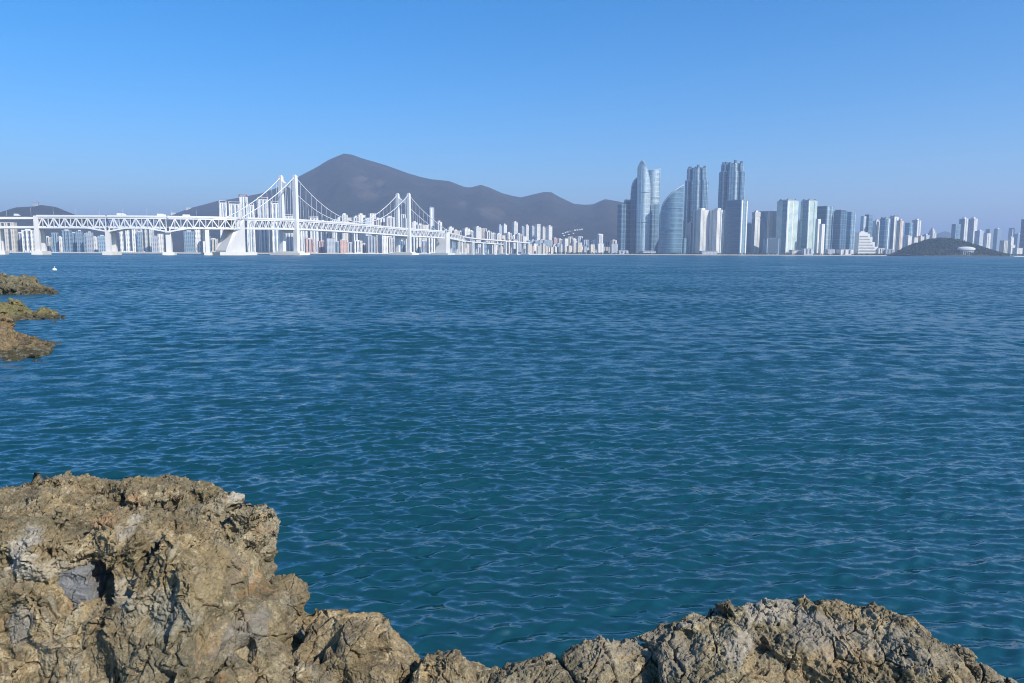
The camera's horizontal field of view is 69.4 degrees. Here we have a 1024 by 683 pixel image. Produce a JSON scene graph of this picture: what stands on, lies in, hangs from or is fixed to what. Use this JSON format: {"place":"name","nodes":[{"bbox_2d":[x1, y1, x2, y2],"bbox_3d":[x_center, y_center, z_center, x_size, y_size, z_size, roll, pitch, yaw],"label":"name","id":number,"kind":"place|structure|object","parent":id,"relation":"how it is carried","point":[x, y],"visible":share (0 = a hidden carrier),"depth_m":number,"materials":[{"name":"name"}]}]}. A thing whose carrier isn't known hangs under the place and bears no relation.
{"place":"outdoors","nodes":[
{"label":"outdoors","id":0,"kind":"place"},
{"bbox_2d":[0,205,119,249],"bbox_3d":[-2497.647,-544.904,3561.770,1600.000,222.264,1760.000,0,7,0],"label":"hill","id":1,"kind":"structure","parent":0,"point":[32,211],"depth_m":3411.23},
{"bbox_2d":[118,154,683,251],"bbox_3d":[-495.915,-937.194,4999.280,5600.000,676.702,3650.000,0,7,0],"label":"mountain","id":2,"kind":"structure","parent":0,"point":[349,185],"depth_m":4341.04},
{"bbox_2d":[0,253,1023,682],"bbox_3d":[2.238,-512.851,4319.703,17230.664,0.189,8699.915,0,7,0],"label":"sea","id":3,"kind":"structure","parent":0,"point":[498,461],"depth_m":19.64,"materials":[{"name":"liquid"}]},
{"bbox_2d":[0,273,58,294],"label":"shore rock","id":4,"kind":"object","parent":3,"relation":"in","point":[24,284],"visible":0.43,"depth_m":78.51,"materials":[{"name":"stone"}]},
{"bbox_2d":[0,314,61,362],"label":"shore rock","id":5,"kind":"object","parent":3,"relation":"in","point":[15,345],"visible":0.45,"depth_m":33.21,"materials":[{"name":"stone"}]},
{"bbox_2d":[0,298,64,322],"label":"shore rock","id":6,"kind":"object","parent":3,"relation":"in","point":[15,309],"visible":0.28,"depth_m":49.78,"materials":[{"name":"stone"}]},
{"bbox_2d":[59,252,344,253],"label":"breakwater","id":7,"kind":"object","parent":3,"relation":"in","point":[184,252],"visible":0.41,"depth_m":1662.55,"materials":[{"name":"concrete"}]},
{"bbox_2d":[0,470,420,682],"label":"rock outcrop","id":8,"kind":"object","parent":3,"relation":"in","point":[167,578],"visible":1,"depth_m":4.26,"materials":[{"name":"stone"}]},
{"bbox_2d":[0,175,529,254],"bbox_3d":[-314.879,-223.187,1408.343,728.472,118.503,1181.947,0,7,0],"label":"suspension bridge","id":9,"kind":"structure","parent":3,"relation":"on","point":[232,240],"depth_m":1016.77,"materials":[{"name":"metal"}]},
{"bbox_2d":[9,252,1023,256],"bbox_3d":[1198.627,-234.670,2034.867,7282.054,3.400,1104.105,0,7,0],"label":"quay wall","id":10,"kind":"structure","parent":3,"relation":"in","point":[455,253],"depth_m":1860.41,"materials":[{"name":"concrete"}]},
{"bbox_2d":[407,594,1017,682],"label":"rock outcrop","id":11,"kind":"object","parent":3,"relation":"in","point":[803,639],"visible":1,"depth_m":4.46,"materials":[{"name":"stone"}]},
{"bbox_2d":[0,0,1023,248],"label":"sky","id":12,"kind":"structure","parent":0,"point":[910,110],"materials":[{"name":"blue"}]},
{"bbox_2d":[548,254,883,255],"bbox_3d":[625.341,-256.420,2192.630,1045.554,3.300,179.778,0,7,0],"label":"beach","id":13,"kind":"structure","parent":0,"point":[714,254],"depth_m":2246.05,"materials":[{"name":"sand"}]},
{"bbox_2d":[936,231,950,237],"bbox_3d":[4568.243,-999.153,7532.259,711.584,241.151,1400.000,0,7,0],"label":"hill","id":14,"kind":"structure","parent":0,"point":[945,234],"depth_m":7465.83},
{"bbox_2d":[887,241,1014,256],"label":"island","id":15,"kind":"structure","parent":0,"point":[956,254],"depth_m":2107.82,"materials":[{"name":"plant"}]},
{"bbox_2d":[897,237,1009,255],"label":"island forest","id":16,"kind":"object","parent":15,"relation":"on","point":[921,249],"visible":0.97,"depth_m":2146.91,"materials":[{"name":"green plant"}]},
{"bbox_2d":[957,247,974,254],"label":"pavilion","id":17,"kind":"structure","parent":15,"relation":"on","point":[968,249],"depth_m":2102.02,"materials":[{"name":"white concrete"}]},
{"bbox_3d":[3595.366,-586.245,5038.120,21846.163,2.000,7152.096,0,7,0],"label":"ground","id":18,"kind":"structure","parent":0,"visible":0},
{"bbox_2d":[0,222,18,251],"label":"shore block","id":19,"kind":"structure","parent":18,"relation":"on","point":[11,244],"depth_m":1818.96,"materials":[{"name":"white concrete"}]},
{"bbox_2d":[21,229,34,251],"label":"shore block","id":20,"kind":"structure","parent":18,"relation":"on","point":[28,241],"depth_m":1820.63,"materials":[{"name":"white concrete"}]},
{"bbox_2d":[51,233,59,251],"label":"shore block","id":21,"kind":"structure","parent":18,"relation":"on","point":[55,241],"depth_m":1843.79,"materials":[{"name":"blue glass"}]},
{"bbox_2d":[62,229,72,251],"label":"shore block","id":22,"kind":"structure","parent":18,"relation":"on","point":[67,241],"depth_m":1820.53,"materials":[{"name":"blue glass"}]},
{"bbox_2d":[72,232,76,251],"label":"shore block","id":23,"kind":"structure","parent":18,"relation":"on","point":[74,237],"depth_m":1866.95,"materials":[{"name":"blue glass"}]},
{"bbox_2d":[76,230,83,251],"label":"shore block","id":24,"kind":"structure","parent":18,"relation":"on","point":[80,241],"depth_m":1834.63,"materials":[{"name":"glass"}]},
{"bbox_2d":[86,231,93,251],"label":"shore block","id":25,"kind":"structure","parent":18,"relation":"on","point":[90,240],"depth_m":1810.43,"materials":[{"name":"white concrete"}]},
{"bbox_2d":[97,235,105,251],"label":"shore block","id":26,"kind":"structure","parent":18,"relation":"on","point":[101,243],"depth_m":1838.38,"materials":[{"name":"blue concrete"}]},
{"bbox_2d":[119,229,137,251],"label":"shore block","id":27,"kind":"structure","parent":18,"relation":"on","point":[128,240],"depth_m":1842.89,"materials":[{"name":"white concrete"}]},
{"bbox_2d":[137,231,142,251],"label":"shore block","id":28,"kind":"structure","parent":18,"relation":"on","point":[139,242],"depth_m":1844.62,"materials":[{"name":"blue concrete"}]},
{"bbox_2d":[140,229,153,251],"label":"shore block","id":29,"kind":"structure","parent":18,"relation":"on","point":[147,242],"depth_m":1860.56,"materials":[{"name":"white concrete"}]},
{"bbox_2d":[152,236,158,251],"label":"shore block","id":30,"kind":"structure","parent":18,"relation":"on","point":[155,243],"depth_m":1832.02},
{"bbox_2d":[158,234,163,251],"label":"shore block","id":31,"kind":"structure","parent":18,"relation":"on","point":[161,242],"depth_m":1886.78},
{"bbox_2d":[183,230,194,251],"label":"shore block","id":32,"kind":"structure","parent":18,"relation":"on","point":[189,240],"depth_m":1841.14,"materials":[{"name":"glass"}]},
{"bbox_2d":[195,230,200,251],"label":"shore block","id":33,"kind":"structure","parent":18,"relation":"on","point":[198,240],"depth_m":1851.63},
{"bbox_2d":[211,238,217,251],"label":"shore block","id":34,"kind":"structure","parent":18,"relation":"on","point":[214,243],"depth_m":1848.23,"materials":[{"name":"white glass"}]},
{"bbox_2d":[218,200,226,237],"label":"apartment tower","id":35,"kind":"structure","parent":18,"relation":"on","point":[222,208],"depth_m":2047.62,"materials":[{"name":"white concrete"}]},
{"bbox_2d":[228,201,240,216],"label":"apartment tower","id":36,"kind":"structure","parent":18,"relation":"on","point":[233,208],"depth_m":2093.33,"materials":[{"name":"white concrete"}]},
{"bbox_2d":[239,194,247,251],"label":"apartment tower","id":37,"kind":"structure","parent":18,"relation":"on","point":[243,201],"depth_m":2173.44,"materials":[{"name":"concrete"}]},
{"bbox_2d":[245,203,255,251],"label":"apartment tower","id":38,"kind":"structure","parent":18,"relation":"on","point":[251,242],"depth_m":2063.11,"materials":[{"name":"white concrete"}]},
{"bbox_2d":[256,197,269,252],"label":"apartment tower","id":39,"kind":"structure","parent":18,"relation":"on","point":[263,241],"depth_m":2120.17,"materials":[{"name":"white concrete"}]},
{"bbox_2d":[270,201,279,252],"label":"apartment tower","id":40,"kind":"structure","parent":18,"relation":"on","point":[275,247],"depth_m":2069.80,"materials":[{"name":"white concrete"}]},
{"bbox_2d":[285,214,293,250],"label":"apartment tower","id":41,"kind":"structure","parent":18,"relation":"on","point":[289,242],"depth_m":2143.78,"materials":[{"name":"glass"}]},
{"bbox_2d":[300,223,307,252],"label":"apartment tower","id":42,"kind":"structure","parent":18,"relation":"on","point":[303,236],"depth_m":2094.95,"materials":[{"name":"white concrete"}]},
{"bbox_2d":[305,238,314,252],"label":"building","id":43,"kind":"structure","parent":18,"relation":"on","point":[309,245],"depth_m":1979.22,"materials":[{"name":"pink concrete"}]},
{"bbox_2d":[308,216,318,252],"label":"apartment tower","id":44,"kind":"structure","parent":18,"relation":"on","point":[314,235],"depth_m":2173.52,"materials":[{"name":"white concrete"}]},
{"bbox_2d":[318,240,324,252],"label":"building","id":45,"kind":"structure","parent":18,"relation":"on","point":[321,246],"depth_m":2033.96,"materials":[{"name":"pink glass"}]},
{"bbox_2d":[324,238,334,252],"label":"building","id":46,"kind":"structure","parent":18,"relation":"on","point":[329,245],"depth_m":2001.48,"materials":[{"name":"concrete"}]},
{"bbox_2d":[339,239,347,252],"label":"building","id":47,"kind":"structure","parent":18,"relation":"on","point":[343,246],"depth_m":2002.70,"materials":[{"name":"pink concrete"}]},
{"bbox_2d":[340,213,347,242],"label":"apartment block","id":48,"kind":"structure","parent":18,"relation":"on","point":[344,235],"depth_m":2362.54,"materials":[{"name":"white concrete"}]},
{"bbox_2d":[352,216,358,242],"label":"apartment block","id":49,"kind":"structure","parent":18,"relation":"on","point":[354,236],"depth_m":2361.72,"materials":[{"name":"white concrete"}]},
{"bbox_2d":[353,240,362,252],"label":"building","id":50,"kind":"structure","parent":18,"relation":"on","point":[357,246],"depth_m":2001.04,"materials":[{"name":"white concrete"}]},
{"bbox_2d":[356,213,364,242],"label":"apartment block","id":51,"kind":"structure","parent":18,"relation":"on","point":[360,216],"depth_m":2369.30,"materials":[{"name":"white concrete"}]},
{"bbox_2d":[366,236,375,252],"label":"building","id":52,"kind":"structure","parent":18,"relation":"on","point":[370,244],"depth_m":2010.35,"materials":[{"name":"white glass"}]},
{"bbox_2d":[374,218,380,252],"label":"apartment block","id":53,"kind":"structure","parent":18,"relation":"on","point":[378,223],"depth_m":2363.05,"materials":[{"name":"white concrete"}]},
{"bbox_2d":[378,235,389,252],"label":"building","id":54,"kind":"structure","parent":18,"relation":"on","point":[382,244],"depth_m":2045.65,"materials":[{"name":"concrete"}]},
{"bbox_2d":[385,216,394,237],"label":"apartment block","id":55,"kind":"structure","parent":18,"relation":"on","point":[390,219],"depth_m":2364.02,"materials":[{"name":"white concrete"}]},
{"bbox_2d":[388,238,394,252],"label":"building","id":56,"kind":"structure","parent":18,"relation":"on","point":[391,245],"depth_m":1972.21,"materials":[{"name":"white concrete"}]},
{"bbox_2d":[412,237,420,252],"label":"building","id":57,"kind":"structure","parent":18,"relation":"on","point":[416,244],"depth_m":1997.10,"materials":[{"name":"white concrete"}]},
{"bbox_2d":[421,240,426,252],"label":"building","id":58,"kind":"structure","parent":18,"relation":"on","point":[423,246],"depth_m":2021.76,"materials":[{"name":"white glass"}]},
{"bbox_2d":[427,206,433,235],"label":"apartment tower","id":59,"kind":"structure","parent":18,"relation":"on","point":[430,213],"depth_m":2462.14,"materials":[{"name":"concrete"}]},
{"bbox_2d":[427,238,434,252],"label":"building","id":60,"kind":"structure","parent":18,"relation":"on","point":[430,245],"depth_m":1968.37,"materials":[{"name":"white concrete"}]},
{"bbox_2d":[473,226,480,246],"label":"apartment block","id":61,"kind":"structure","parent":18,"relation":"on","point":[476,231],"depth_m":2533.13,"materials":[{"name":"white concrete"}]},
{"bbox_2d":[535,224,540,240],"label":"apartment tower","id":62,"kind":"structure","parent":18,"relation":"on","point":[537,231],"depth_m":2730.89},
{"bbox_2d":[546,225,551,239],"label":"apartment tower","id":63,"kind":"structure","parent":18,"relation":"on","point":[548,232],"depth_m":2731.93,"materials":[{"name":"white concrete"}]},
{"bbox_2d":[617,204,627,249],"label":"glass tower","id":64,"kind":"structure","parent":18,"relation":"on","point":[622,226],"depth_m":2424.28,"materials":[{"name":"glass"}]},
{"bbox_2d":[624,199,629,250],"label":"glass tower","id":65,"kind":"structure","parent":18,"relation":"on","point":[626,202],"depth_m":2469.38,"materials":[{"name":"glass"}]},
{"bbox_2d":[629,178,636,253],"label":"sail tower","id":66,"kind":"structure","parent":18,"relation":"on","point":[633,203],"depth_m":2444.64,"materials":[{"name":"blue glass"}]},
{"bbox_2d":[635,160,649,253],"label":"sail tower","id":67,"kind":"structure","parent":18,"relation":"on","point":[643,212],"depth_m":2387.99,"materials":[{"name":"blue glass"}]},
{"bbox_2d":[649,204,659,253],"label":"glass tower","id":68,"kind":"structure","parent":18,"relation":"on","point":[654,229],"depth_m":2442.02,"materials":[{"name":"glass"}]},
{"bbox_2d":[648,169,660,203],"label":"sail tower","id":69,"kind":"structure","parent":18,"relation":"on","point":[654,175],"depth_m":2489.74,"materials":[{"name":"blue glass"}]},
{"bbox_2d":[659,185,683,253],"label":"sail tower","id":70,"kind":"structure","parent":18,"relation":"on","point":[671,227],"depth_m":2338.95,"materials":[{"name":"blue glass"}]},
{"bbox_2d":[687,221,692,253],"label":"apartment tower","id":71,"kind":"structure","parent":18,"relation":"on","point":[689,234],"depth_m":2379.20,"materials":[{"name":"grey glass"}]},
{"bbox_2d":[683,165,707,237],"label":"skyscraper","id":72,"kind":"structure","parent":18,"relation":"on","point":[696,191],"depth_m":2459.11,"materials":[{"name":"blue glass"}]},
{"bbox_2d":[692,208,709,252],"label":"apartment tower","id":73,"kind":"structure","parent":18,"relation":"on","point":[700,236],"depth_m":2351.69,"materials":[{"name":"white concrete"}]},
{"bbox_2d":[708,208,724,253],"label":"apartment tower","id":74,"kind":"structure","parent":18,"relation":"on","point":[716,228],"depth_m":2341.03,"materials":[{"name":"white concrete"}]},
{"bbox_2d":[718,160,744,209],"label":"skyscraper","id":75,"kind":"structure","parent":18,"relation":"on","point":[731,181],"depth_m":2461.69,"materials":[{"name":"blue glass"}]},
{"bbox_2d":[724,200,747,254],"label":"glass tower","id":76,"kind":"structure","parent":18,"relation":"on","point":[736,217],"depth_m":2316.84,"materials":[{"name":"glass"}]},
{"bbox_2d":[746,222,751,254],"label":"apartment block","id":77,"kind":"structure","parent":18,"relation":"on","point":[748,242],"depth_m":2447.52,"materials":[{"name":"glass"}]},
{"bbox_2d":[750,211,760,254],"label":"apartment tower","id":78,"kind":"structure","parent":18,"relation":"on","point":[755,231],"depth_m":2358.99,"materials":[{"name":"white concrete"}]},
{"bbox_2d":[759,211,776,254],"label":"apartment tower","id":79,"kind":"structure","parent":18,"relation":"on","point":[767,223],"depth_m":2389.04,"materials":[{"name":"glass"}]},
{"bbox_2d":[762,237,778,254],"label":"gabled hall","id":80,"kind":"structure","parent":18,"relation":"on","point":[770,244],"depth_m":2318.69,"materials":[{"name":"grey glass"}]},
{"bbox_2d":[548,252,1023,255],"bbox_3d":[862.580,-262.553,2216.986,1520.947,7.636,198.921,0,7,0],"label":"shore trees","id":81,"kind":"object","parent":18,"relation":"on","point":[736,253],"visible":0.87,"depth_m":2287.69,"materials":[{"name":"green wood"}]},
{"bbox_2d":[776,198,798,254],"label":"glass tower","id":82,"kind":"structure","parent":18,"relation":"on","point":[786,222],"depth_m":2336.17,"materials":[{"name":"glass"}]},
{"bbox_2d":[801,248,812,254],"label":"quay building","id":83,"kind":"structure","parent":18,"relation":"on","point":[806,251],"depth_m":2287.26,"materials":[{"name":"white glass"}]},
{"bbox_2d":[799,199,817,252],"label":"glass tower","id":84,"kind":"structure","parent":18,"relation":"on","point":[808,214],"depth_m":2359.22,"materials":[{"name":"glass"}]},
{"bbox_2d":[814,219,820,254],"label":"apartment tower","id":85,"kind":"structure","parent":18,"relation":"on","point":[817,224],"depth_m":2322.86,"materials":[{"name":"concrete"}]},
{"bbox_2d":[818,224,824,254],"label":"apartment tower","id":86,"kind":"structure","parent":18,"relation":"on","point":[821,238],"depth_m":2299.22,"materials":[{"name":"concrete"}]},
{"bbox_2d":[817,206,833,252],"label":"glass tower","id":87,"kind":"structure","parent":18,"relation":"on","point":[825,214],"depth_m":2404.68,"materials":[{"name":"glass"}]},
{"bbox_2d":[832,210,847,253],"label":"glass tower","id":88,"kind":"structure","parent":18,"relation":"on","point":[839,229],"depth_m":2403.19,"materials":[{"name":"glass"}]},
{"bbox_2d":[836,249,853,254],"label":"quay building","id":89,"kind":"structure","parent":18,"relation":"on","point":[845,251],"depth_m":2292.18,"materials":[{"name":"white glass"}]},
{"bbox_2d":[845,212,855,253],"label":"glass tower","id":90,"kind":"structure","parent":18,"relation":"on","point":[850,231],"depth_m":2464.20,"materials":[{"name":"glass"}]},
{"bbox_2d":[860,216,866,231],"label":"glass tower","id":91,"kind":"structure","parent":18,"relation":"on","point":[863,224],"depth_m":2534.86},
{"bbox_2d":[854,231,877,254],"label":"hotel","id":92,"kind":"structure","parent":18,"relation":"on","point":[864,244],"depth_m":2298.79,"materials":[{"name":"white concrete"}]},
{"bbox_2d":[865,214,872,236],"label":"glass tower","id":93,"kind":"structure","parent":18,"relation":"on","point":[869,218],"depth_m":2552.04,"materials":[{"name":"glass"}]},
{"bbox_2d":[872,220,879,246],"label":"apartment tower","id":94,"kind":"structure","parent":18,"relation":"on","point":[875,230],"depth_m":2517.07,"materials":[{"name":"blue glass"}]},
{"bbox_2d":[878,217,890,248],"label":"glass tower","id":95,"kind":"structure","parent":18,"relation":"on","point":[884,231],"depth_m":2475.84,"materials":[{"name":"glass"}]},
{"bbox_2d":[889,215,898,251],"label":"apartment tower","id":96,"kind":"structure","parent":18,"relation":"on","point":[894,218],"depth_m":2543.43,"materials":[{"name":"concrete"}]},
{"bbox_2d":[895,219,903,251],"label":"apartment tower","id":97,"kind":"structure","parent":18,"relation":"on","point":[899,234],"depth_m":2508.90,"materials":[{"name":"white concrete"}]},
{"bbox_2d":[903,235,911,247],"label":"apartment block","id":98,"kind":"structure","parent":18,"relation":"on","point":[907,239],"depth_m":2411.55,"materials":[{"name":"white concrete"}]},
{"bbox_2d":[904,223,913,236],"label":"glass tower","id":99,"kind":"structure","parent":18,"relation":"on","point":[908,228],"depth_m":2643.65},
{"bbox_2d":[912,219,920,236],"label":"apartment tower","id":100,"kind":"structure","parent":18,"relation":"on","point":[916,227],"depth_m":2681.18,"materials":[{"name":"white concrete"}]},
{"bbox_2d":[951,224,960,238],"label":"glass tower","id":101,"kind":"structure","parent":18,"relation":"on","point":[955,231],"depth_m":2801.86,"materials":[{"name":"glass"}]},
{"bbox_2d":[959,217,967,241],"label":"apartment tower","id":102,"kind":"structure","parent":18,"relation":"on","point":[963,221],"depth_m":2818.91,"materials":[{"name":"white concrete"}]},
{"bbox_2d":[967,217,977,243],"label":"apartment tower","id":103,"kind":"structure","parent":18,"relation":"on","point":[972,224],"depth_m":2849.12,"materials":[{"name":"white concrete"}]},
{"bbox_2d":[974,230,983,245],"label":"apartment block","id":104,"kind":"structure","parent":18,"relation":"on","point":[978,237],"depth_m":2686.59,"materials":[{"name":"white concrete"}]},
{"bbox_2d":[983,233,990,248],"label":"apartment block","id":105,"kind":"structure","parent":18,"relation":"on","point":[986,239],"depth_m":2725.64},
{"bbox_2d":[992,228,1001,250],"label":"glass tower","id":106,"kind":"structure","parent":18,"relation":"on","point":[996,237],"depth_m":3604.91,"materials":[{"name":"blue glass"}]},
{"bbox_2d":[999,240,1007,252],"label":"apartment block","id":107,"kind":"structure","parent":18,"relation":"on","point":[1003,245],"depth_m":2423.25,"materials":[{"name":"white glass"}]},
{"bbox_2d":[1007,237,1014,255],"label":"apartment block","id":108,"kind":"structure","parent":18,"relation":"on","point":[1011,245],"depth_m":2461.06,"materials":[{"name":"white concrete"}]},
{"bbox_2d":[1014,233,1019,247],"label":"glass tower","id":109,"kind":"structure","parent":18,"relation":"on","point":[1016,239],"depth_m":3457.01,"materials":[{"name":"blue glass"}]},
{"bbox_2d":[1019,219,1023,253],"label":"glass tower","id":110,"kind":"structure","parent":18,"relation":"on","point":[1021,244],"depth_m":2867.07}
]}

